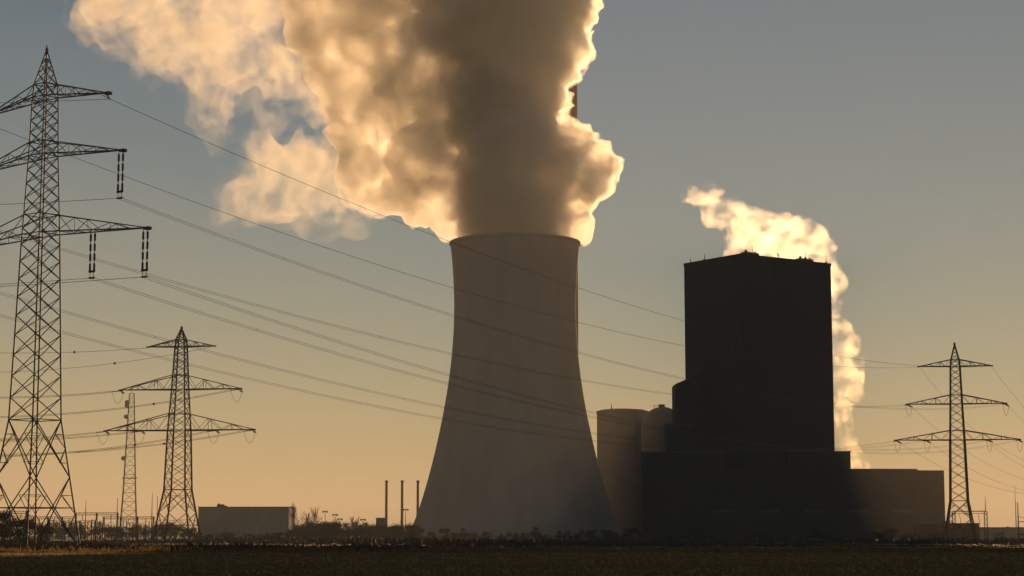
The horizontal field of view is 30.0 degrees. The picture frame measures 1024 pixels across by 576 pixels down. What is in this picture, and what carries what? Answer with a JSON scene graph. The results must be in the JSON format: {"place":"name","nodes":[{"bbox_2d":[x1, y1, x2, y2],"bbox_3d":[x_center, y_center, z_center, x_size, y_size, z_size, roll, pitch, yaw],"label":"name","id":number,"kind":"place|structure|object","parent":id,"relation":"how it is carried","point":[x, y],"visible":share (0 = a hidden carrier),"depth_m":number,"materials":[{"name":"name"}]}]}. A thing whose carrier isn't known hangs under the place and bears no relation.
{"place":"outdoors","nodes":[
{"label":"outdoors","id":0,"kind":"place"},
{"bbox_2d":[376,518,384,537],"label":"engine house","id":1,"kind":"structure","parent":0,"point":[380,520],"depth_m":1488.97,"materials":[{"name":"concrete"}]},
{"bbox_2d":[0,536,1023,575],"bbox_3d":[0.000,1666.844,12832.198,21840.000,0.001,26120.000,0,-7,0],"label":"ground","id":2,"kind":"structure","parent":0,"point":[592,561],"depth_m":123.64,"materials":[{"name":"plant"}]},
{"bbox_2d":[0,508,33,544],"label":"bushy tree","id":3,"kind":"object","parent":2,"relation":"on","point":[4,529],"visible":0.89,"depth_m":326.78,"materials":[{"name":"black plant"}]},
{"bbox_2d":[0,514,38,544],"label":"bushy tree","id":4,"kind":"object","parent":2,"relation":"on","point":[24,524],"visible":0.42,"depth_m":331.06,"materials":[{"name":"black plant"}]},
{"bbox_2d":[21,516,37,535],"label":"bare tree","id":5,"kind":"object","parent":2,"relation":"on","point":[32,525],"visible":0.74,"depth_m":316.86,"materials":[{"name":"brown plant"}]},
{"bbox_2d":[31,519,61,543],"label":"bushy tree","id":6,"kind":"object","parent":2,"relation":"on","point":[48,531],"visible":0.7,"depth_m":326.48,"materials":[{"name":"black plant"}]},
{"bbox_2d":[31,517,75,540],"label":"switchyard gantry","id":7,"kind":"object","parent":2,"relation":"on","point":[54,523],"visible":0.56,"depth_m":724.52,"materials":[{"name":"metal"}]},
{"bbox_2d":[53,522,67,539],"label":"bushy tree","id":8,"kind":"object","parent":2,"relation":"on","point":[58,532],"visible":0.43,"depth_m":931.07,"materials":[{"name":"black plant"}]},
{"bbox_2d":[47,521,95,540],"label":"switchyard gantry","id":9,"kind":"object","parent":2,"relation":"on","point":[78,530],"visible":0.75,"depth_m":684.43,"materials":[{"name":"metal"}]},
{"bbox_2d":[0,45,151,547],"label":"transmission pylon","id":10,"kind":"object","parent":2,"relation":"on","point":[43,213],"visible":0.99,"depth_m":229.47,"materials":[{"name":"metal"}]},
{"bbox_2d":[0,278,88,284],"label":"overhead wire","id":11,"kind":"object","parent":10,"relation":"attached to","point":[45,281],"visible":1,"depth_m":222.56,"materials":[{"name":"metal"}]},
{"bbox_2d":[2,99,106,102],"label":"overhead wire","id":12,"kind":"object","parent":10,"relation":"attached to","point":[49,101],"visible":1,"depth_m":223.50,"materials":[{"name":"metal"}]},
{"bbox_2d":[0,198,117,204],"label":"overhead wire","id":13,"kind":"object","parent":10,"relation":"attached to","point":[61,201],"visible":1,"depth_m":220.62,"materials":[{"name":"metal"}]},
{"bbox_2d":[0,277,139,286],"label":"overhead wire","id":14,"kind":"object","parent":10,"relation":"attached to","point":[67,282],"visible":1,"depth_m":216.26,"materials":[{"name":"metal"}]},
{"bbox_2d":[0,314,895,451],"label":"overhead wire","id":15,"kind":"object","parent":10,"relation":"attached to","point":[402,410],"visible":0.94,"depth_m":323.01,"materials":[{"name":"metal"}]},
{"bbox_2d":[0,229,907,407],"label":"overhead wire","id":16,"kind":"object","parent":10,"relation":"attached to","point":[422,346],"visible":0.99,"depth_m":325.04,"materials":[{"name":"metal"}]},
{"bbox_2d":[1,129,914,367],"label":"overhead wire","id":17,"kind":"object","parent":10,"relation":"attached to","point":[409,274],"visible":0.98,"depth_m":318.05,"materials":[{"name":"metal"}]},
{"bbox_2d":[1,292,924,450],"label":"overhead wire","id":18,"kind":"object","parent":10,"relation":"attached to","point":[430,403],"visible":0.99,"depth_m":315.89,"materials":[{"name":"metal"}]},
{"bbox_2d":[92,278,983,450],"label":"overhead wire","id":19,"kind":"object","parent":10,"relation":"attached to","point":[498,395],"visible":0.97,"depth_m":300.44,"materials":[{"name":"metal"}]},
{"bbox_2d":[110,99,987,366],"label":"overhead wire","id":20,"kind":"object","parent":10,"relation":"attached to","point":[476,251],"visible":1,"depth_m":295.64,"materials":[{"name":"metal"}]},
{"bbox_2d":[120,198,1004,409],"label":"overhead wire","id":21,"kind":"object","parent":10,"relation":"attached to","point":[497,328],"visible":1,"depth_m":293.11,"materials":[{"name":"metal"}]},
{"bbox_2d":[145,277,1018,453],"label":"overhead wire","id":22,"kind":"object","parent":10,"relation":"attached to","point":[514,392],"visible":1,"depth_m":288.13,"materials":[{"name":"metal"}]},
{"bbox_2d":[71,525,93,538],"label":"bushy tree","id":23,"kind":"object","parent":2,"relation":"on","point":[82,533],"visible":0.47,"depth_m":961.12,"materials":[{"name":"black plant"}]},
{"bbox_2d":[74,513,118,540],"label":"switchyard gantry","id":24,"kind":"object","parent":2,"relation":"on","point":[97,525],"visible":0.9,"depth_m":699.52,"materials":[{"name":"metal"}]},
{"bbox_2d":[88,521,112,539],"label":"bushy tree","id":25,"kind":"object","parent":2,"relation":"on","point":[100,533],"visible":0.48,"depth_m":881.92,"materials":[{"name":"black plant"}]},
{"bbox_2d":[106,522,139,539],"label":"shrub","id":26,"kind":"object","parent":2,"relation":"on","point":[124,534],"visible":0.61,"depth_m":857.90,"materials":[{"name":"black plant"}]},
{"bbox_2d":[102,517,154,540],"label":"switchyard gantry","id":27,"kind":"object","parent":2,"relation":"on","point":[104,518],"visible":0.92,"depth_m":714.51,"materials":[{"name":"metal"}]},
{"bbox_2d":[120,393,137,537],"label":"telecom mast","id":28,"kind":"object","parent":2,"relation":"on","point":[127,403],"visible":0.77,"depth_m":1594.49,"materials":[{"name":"metal"}]},
{"bbox_2d":[129,522,133,539],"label":"disconnector stand","id":29,"kind":"object","parent":2,"relation":"on","point":[132,528],"visible":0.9,"depth_m":709.83,"materials":[{"name":"metal"}]},
{"bbox_2d":[130,521,144,538],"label":"bushy tree","id":30,"kind":"object","parent":2,"relation":"on","point":[138,527],"visible":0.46,"depth_m":950.85,"materials":[{"name":"black plant"}]},
{"bbox_2d":[139,525,155,539],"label":"bushy tree","id":31,"kind":"object","parent":2,"relation":"on","point":[142,531],"visible":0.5,"depth_m":846.74,"materials":[{"name":"black plant"}]},
{"bbox_2d":[143,526,164,537],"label":"shrub","id":32,"kind":"object","parent":2,"relation":"on","point":[153,530],"visible":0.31,"depth_m":925.91,"materials":[{"name":"black plant"}]},
{"bbox_2d":[158,522,168,538],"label":"bushy tree","id":33,"kind":"object","parent":2,"relation":"on","point":[163,525],"visible":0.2,"depth_m":1020.08,"materials":[{"name":"black plant"}]},
{"bbox_2d":[160,520,181,538],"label":"bushy tree","id":34,"kind":"object","parent":2,"relation":"on","point":[168,531],"visible":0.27,"depth_m":960.45,"materials":[{"name":"black plant"}]},
{"bbox_2d":[166,519,183,538],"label":"bushy tree","id":35,"kind":"object","parent":2,"relation":"on","point":[172,529],"visible":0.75,"depth_m":939.62,"materials":[{"name":"black plant"}]},
{"bbox_2d":[96,326,255,541],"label":"transmission pylon","id":36,"kind":"object","parent":2,"relation":"on","point":[184,375],"visible":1,"depth_m":529.76,"materials":[{"name":"metal"}]},
{"bbox_2d":[3,432,94,439],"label":"overhead wire","id":37,"kind":"object","parent":36,"relation":"attached to","point":[50,436],"visible":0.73,"depth_m":528.09,"materials":[{"name":"metal"}]},
{"bbox_2d":[0,431,132,441],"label":"overhead wire","id":38,"kind":"object","parent":36,"relation":"attached to","point":[71,438],"visible":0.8,"depth_m":526.89,"materials":[{"name":"metal"}]},
{"bbox_2d":[26,391,110,397],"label":"overhead wire","id":39,"kind":"object","parent":36,"relation":"attached to","point":[71,394],"visible":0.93,"depth_m":529.91,"materials":[{"name":"metal"}]},
{"bbox_2d":[54,348,141,352],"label":"overhead wire","id":40,"kind":"object","parent":36,"relation":"attached to","point":[93,351],"visible":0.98,"depth_m":529.66,"materials":[{"name":"metal"}]},
{"bbox_2d":[8,431,205,456],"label":"overhead wire","id":41,"kind":"object","parent":36,"relation":"attached to","point":[110,447],"visible":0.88,"depth_m":537.75,"materials":[{"name":"metal"}]},
{"bbox_2d":[13,347,208,371],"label":"overhead wire","id":42,"kind":"object","parent":36,"relation":"attached to","point":[115,362],"visible":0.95,"depth_m":541.59,"materials":[{"name":"metal"}]},
{"bbox_2d":[0,390,227,417],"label":"overhead wire","id":43,"kind":"object","parent":36,"relation":"attached to","point":[115,408],"visible":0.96,"depth_m":539.88,"materials":[{"name":"metal"}]},
{"bbox_2d":[29,431,240,454],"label":"overhead wire","id":44,"kind":"object","parent":36,"relation":"attached to","point":[144,445],"visible":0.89,"depth_m":536.56,"materials":[{"name":"metal"}]},
{"bbox_2d":[184,526,196,538],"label":"bushy tree","id":45,"kind":"object","parent":2,"relation":"on","point":[190,529],"visible":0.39,"depth_m":926.06,"materials":[{"name":"black plant"}]},
{"bbox_2d":[222,531,244,538],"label":"shrub","id":46,"kind":"object","parent":2,"relation":"on","point":[230,534],"visible":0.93,"depth_m":866.76,"materials":[{"name":"green plant"}]},
{"bbox_2d":[198,504,295,538],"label":"industrial hall","id":47,"kind":"structure","parent":2,"relation":"on","point":[223,518],"depth_m":1090.66,"materials":[{"name":"metal"}]},
{"bbox_2d":[265,532,280,537],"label":"shrub","id":48,"kind":"object","parent":2,"relation":"on","point":[275,534],"visible":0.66,"depth_m":905.88,"materials":[{"name":"green plant"}]},
{"bbox_2d":[283,531,294,537],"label":"shrub","id":49,"kind":"object","parent":2,"relation":"on","point":[288,533],"visible":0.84,"depth_m":866.24,"materials":[{"name":"green plant"}]},
{"bbox_2d":[288,502,296,537],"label":"slim tree","id":50,"kind":"object","parent":2,"relation":"on","point":[293,509],"visible":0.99,"depth_m":853.82,"materials":[{"name":"brown plant"}]},
{"bbox_2d":[294,513,305,536],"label":"bare tree","id":51,"kind":"object","parent":2,"relation":"on","point":[299,521],"visible":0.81,"depth_m":866.25,"materials":[{"name":"brown plant"}]},
{"bbox_2d":[291,521,310,538],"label":"bushy tree","id":52,"kind":"object","parent":2,"relation":"on","point":[296,527],"visible":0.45,"depth_m":1002.37,"materials":[{"name":"green plant"}]},
{"bbox_2d":[290,522,319,537],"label":"bushy tree","id":53,"kind":"object","parent":2,"relation":"on","point":[299,530],"visible":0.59,"depth_m":993.25,"materials":[{"name":"green plant"}]},
{"bbox_2d":[301,515,321,537],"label":"bare tree","id":54,"kind":"object","parent":2,"relation":"on","point":[310,523],"visible":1,"depth_m":843.49,"materials":[{"name":"brown plant"}]},
{"bbox_2d":[309,507,319,532],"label":"slim tree","id":55,"kind":"object","parent":2,"relation":"on","point":[315,516],"visible":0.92,"depth_m":858.48,"materials":[{"name":"brown plant"}]},
{"bbox_2d":[318,521,339,537],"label":"bushy tree","id":56,"kind":"object","parent":2,"relation":"on","point":[323,531],"visible":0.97,"depth_m":871.48,"materials":[{"name":"green plant"}]},
{"bbox_2d":[317,519,350,537],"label":"bushy tree","id":57,"kind":"object","parent":2,"relation":"on","point":[339,525],"visible":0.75,"depth_m":892.42,"materials":[{"name":"green plant"}]},
{"bbox_2d":[344,522,372,535],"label":"bushy tree","id":58,"kind":"object","parent":2,"relation":"on","point":[349,529],"visible":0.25,"depth_m":1066.79,"materials":[{"name":"green plant"}]},
{"bbox_2d":[352,524,372,537],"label":"bushy tree","id":59,"kind":"object","parent":2,"relation":"on","point":[361,531],"visible":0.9,"depth_m":921.47,"materials":[{"name":"green plant"}]},
{"bbox_2d":[352,523,374,538],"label":"bushy tree","id":60,"kind":"object","parent":2,"relation":"on","point":[366,525],"visible":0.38,"depth_m":1024.45,"materials":[{"name":"green plant"}]},
{"bbox_2d":[369,523,386,534],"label":"bushy tree","id":61,"kind":"object","parent":2,"relation":"on","point":[376,527],"visible":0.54,"depth_m":1068.42,"materials":[{"name":"green plant"}]},
{"bbox_2d":[378,525,388,538],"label":"bushy tree","id":62,"kind":"object","parent":2,"relation":"on","point":[381,529],"visible":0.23,"depth_m":1038.67,"materials":[{"name":"green plant"}]},
{"bbox_2d":[385,480,387,537],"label":"slim stack","id":63,"kind":"object","parent":2,"relation":"on","point":[386,500],"visible":0.77,"depth_m":1490.17,"materials":[{"name":"metal"}]},
{"bbox_2d":[383,520,403,536],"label":"bushy tree","id":64,"kind":"object","parent":2,"relation":"on","point":[392,529],"visible":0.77,"depth_m":991.25,"materials":[{"name":"green plant"}]},
{"bbox_2d":[401,480,403,525],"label":"slim stack","id":65,"kind":"object","parent":2,"relation":"on","point":[402,481],"visible":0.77,"depth_m":1490.05,"materials":[{"name":"metal"}]},
{"bbox_2d":[396,522,425,537],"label":"bushy tree","id":66,"kind":"object","parent":2,"relation":"on","point":[409,527],"visible":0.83,"depth_m":991.35,"materials":[{"name":"green plant"}]},
{"bbox_2d":[416,480,418,514],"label":"slim stack","id":67,"kind":"object","parent":2,"relation":"on","point":[417,502],"visible":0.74,"depth_m":1490.57,"materials":[{"name":"metal"}]},
{"bbox_2d":[427,531,435,539],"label":"bushy tree","id":68,"kind":"object","parent":2,"relation":"on","point":[430,534],"visible":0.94,"depth_m":683.00,"materials":[{"name":"green plant"}]},
{"bbox_2d":[439,527,453,537],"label":"bushy tree","id":69,"kind":"object","parent":2,"relation":"on","point":[445,533],"visible":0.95,"depth_m":717.12,"materials":[{"name":"green plant"}]},
{"bbox_2d":[452,528,472,540],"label":"bushy tree","id":70,"kind":"object","parent":2,"relation":"on","point":[464,533],"visible":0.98,"depth_m":717.42,"materials":[{"name":"green plant"}]},
{"bbox_2d":[480,530,490,539],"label":"bushy tree","id":71,"kind":"object","parent":2,"relation":"on","point":[483,533],"visible":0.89,"depth_m":711.04,"materials":[{"name":"green plant"}]},
{"bbox_2d":[13,521,1007,536],"bbox_3d":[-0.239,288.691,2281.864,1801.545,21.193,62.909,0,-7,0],"label":"wood","id":72,"kind":"object","parent":2,"relation":"on","point":[124,529],"visible":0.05,"depth_m":2278.32,"materials":[{"name":"green plant"}]},
{"bbox_2d":[0,535,1023,551],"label":"undergrowth","id":73,"kind":"object","parent":2,"relation":"on","point":[357,543],"visible":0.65,"depth_m":417.30,"materials":[{"name":"plant"}]},
{"bbox_2d":[507,532,527,539],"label":"shrub","id":74,"kind":"object","parent":2,"relation":"on","point":[516,537],"visible":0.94,"depth_m":631.45,"materials":[{"name":"green plant"}]},
{"bbox_2d":[524,526,546,539],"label":"bushy tree","id":75,"kind":"object","parent":2,"relation":"on","point":[535,534],"visible":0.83,"depth_m":678.22,"materials":[{"name":"green plant"}]},
{"bbox_2d":[555,529,572,538],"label":"shrub","id":76,"kind":"object","parent":2,"relation":"on","point":[562,536],"visible":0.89,"depth_m":727.58,"materials":[{"name":"green plant"}]},
{"bbox_2d":[568,73,577,345],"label":"tall chimney","id":77,"kind":"object","parent":2,"relation":"on","point":[573,165],"visible":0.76,"depth_m":1441.37,"materials":[{"name":"concrete"}]},
{"bbox_2d":[576,529,596,540],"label":"shrub","id":78,"kind":"object","parent":2,"relation":"on","point":[587,534],"visible":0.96,"depth_m":661.83,"materials":[{"name":"green plant"}]},
{"bbox_2d":[599,527,616,539],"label":"shrub","id":79,"kind":"object","parent":2,"relation":"on","point":[608,534],"visible":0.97,"depth_m":741.80,"materials":[{"name":"green plant"}]},
{"bbox_2d":[596,404,648,537],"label":"storage silo","id":80,"kind":"object","parent":2,"relation":"on","point":[619,467],"visible":0.73,"depth_m":1378.45,"materials":[{"name":"concrete"}]},
{"bbox_2d":[622,527,638,539],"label":"bushy tree","id":81,"kind":"object","parent":2,"relation":"on","point":[630,531],"visible":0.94,"depth_m":705.68,"materials":[{"name":"green plant"}]},
{"bbox_2d":[635,530,656,538],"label":"shrub","id":82,"kind":"object","parent":2,"relation":"on","point":[640,534],"visible":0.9,"depth_m":720.87,"materials":[{"name":"green plant"}]},
{"bbox_2d":[641,404,671,451],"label":"domed silo","id":83,"kind":"object","parent":2,"relation":"on","point":[661,415],"visible":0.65,"depth_m":1361.45,"materials":[{"name":"concrete"}]},
{"bbox_2d":[663,424,692,450],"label":"conveyor house","id":84,"kind":"structure","parent":2,"relation":"on","point":[676,439],"depth_m":1232.92,"materials":[{"name":"metal"}]},
{"bbox_2d":[640,451,724,538],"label":"ash house","id":85,"kind":"structure","parent":2,"relation":"on","point":[654,464],"depth_m":1210.52,"materials":[{"name":"metal"}]},
{"bbox_2d":[672,372,703,450],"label":"bunker bay","id":86,"kind":"object","parent":2,"relation":"on","point":[686,409],"visible":0.36,"depth_m":1250.59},
{"bbox_2d":[684,246,834,469],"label":"boiler house","id":87,"kind":"structure","parent":2,"relation":"on","point":[775,301],"depth_m":1255.45,"materials":[{"name":"metal"}]},
{"bbox_2d":[661,469,944,538],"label":"turbine hall","id":88,"kind":"structure","parent":2,"relation":"on","point":[837,503],"depth_m":1180.85,"materials":[{"name":"metal"}]},
{"bbox_2d":[713,509,734,512],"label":"window","id":89,"kind":"structure","parent":88,"relation":"in","point":[714,510],"depth_m":1174.46,"materials":[{"name":"black glass"}]},
{"bbox_2d":[758,509,779,512],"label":"window","id":90,"kind":"structure","parent":88,"relation":"in","point":[759,510],"depth_m":1177.04,"materials":[{"name":"black glass"}]},
{"bbox_2d":[803,509,824,512],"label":"window","id":91,"kind":"structure","parent":88,"relation":"in","point":[804,510],"depth_m":1179.92,"materials":[{"name":"black glass"}]},
{"bbox_2d":[841,529,849,538],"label":"door","id":92,"kind":"structure","parent":88,"relation":"in","point":[844,532],"depth_m":1179.92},
{"bbox_2d":[847,509,869,512],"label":"window","id":93,"kind":"structure","parent":88,"relation":"in","point":[848,510],"depth_m":1182.52,"materials":[{"name":"black glass"}]},
{"bbox_2d":[892,509,913,512],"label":"window","id":94,"kind":"structure","parent":88,"relation":"in","point":[893,510],"depth_m":1185.12,"materials":[{"name":"black glass"}]},
{"bbox_2d":[785,451,850,469],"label":"stair block","id":95,"kind":"structure","parent":2,"relation":"on","point":[815,460],"depth_m":1217.98,"materials":[{"name":"concrete"}]},
{"bbox_2d":[871,530,893,538],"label":"shrub","id":96,"kind":"object","parent":2,"relation":"on","point":[878,535],"visible":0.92,"depth_m":658.08,"materials":[{"name":"green plant"}]},
{"bbox_2d":[881,525,899,539],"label":"bushy tree","id":97,"kind":"object","parent":2,"relation":"on","point":[891,531],"visible":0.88,"depth_m":671.94,"materials":[{"name":"green plant"}]},
{"bbox_2d":[902,533,916,539],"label":"shrub","id":98,"kind":"object","parent":2,"relation":"on","point":[904,536],"visible":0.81,"depth_m":625.43,"materials":[{"name":"green plant"}]},
{"bbox_2d":[912,521,979,539],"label":"switchgear house","id":99,"kind":"structure","parent":2,"relation":"on","point":[928,528],"depth_m":813.56,"materials":[{"name":"metal"}]},
{"bbox_2d":[893,342,1022,539],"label":"transmission pylon","id":100,"kind":"object","parent":2,"relation":"on","point":[964,440],"visible":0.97,"depth_m":559.00,"materials":[{"name":"metal"}]},
{"bbox_2d":[952,501,988,540],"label":"line portal","id":101,"kind":"object","parent":2,"relation":"on","point":[986,513],"visible":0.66,"depth_m":595.60,"materials":[{"name":"metal"}]},
{"bbox_2d":[1017,502,1023,537],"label":"line post","id":102,"kind":"object","parent":2,"relation":"on","point":[1018,520],"visible":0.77,"depth_m":635.17,"materials":[{"name":"metal"}]},
{"bbox_2d":[0,0,1023,535],"label":"sky","id":103,"kind":"structure","parent":0,"point":[882,141],"materials":[{"name":"blue"}]},
{"bbox_2d":[413,233,625,538],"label":"cooling tower","id":104,"kind":"structure","parent":0,"point":[493,480],"depth_m":1262.34,"materials":[{"name":"concrete"}]},
{"bbox_2d":[979,527,1023,539],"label":"warehouse","id":105,"kind":"structure","parent":0,"point":[1006,532],"depth_m":843.11,"materials":[{"name":"metal"}]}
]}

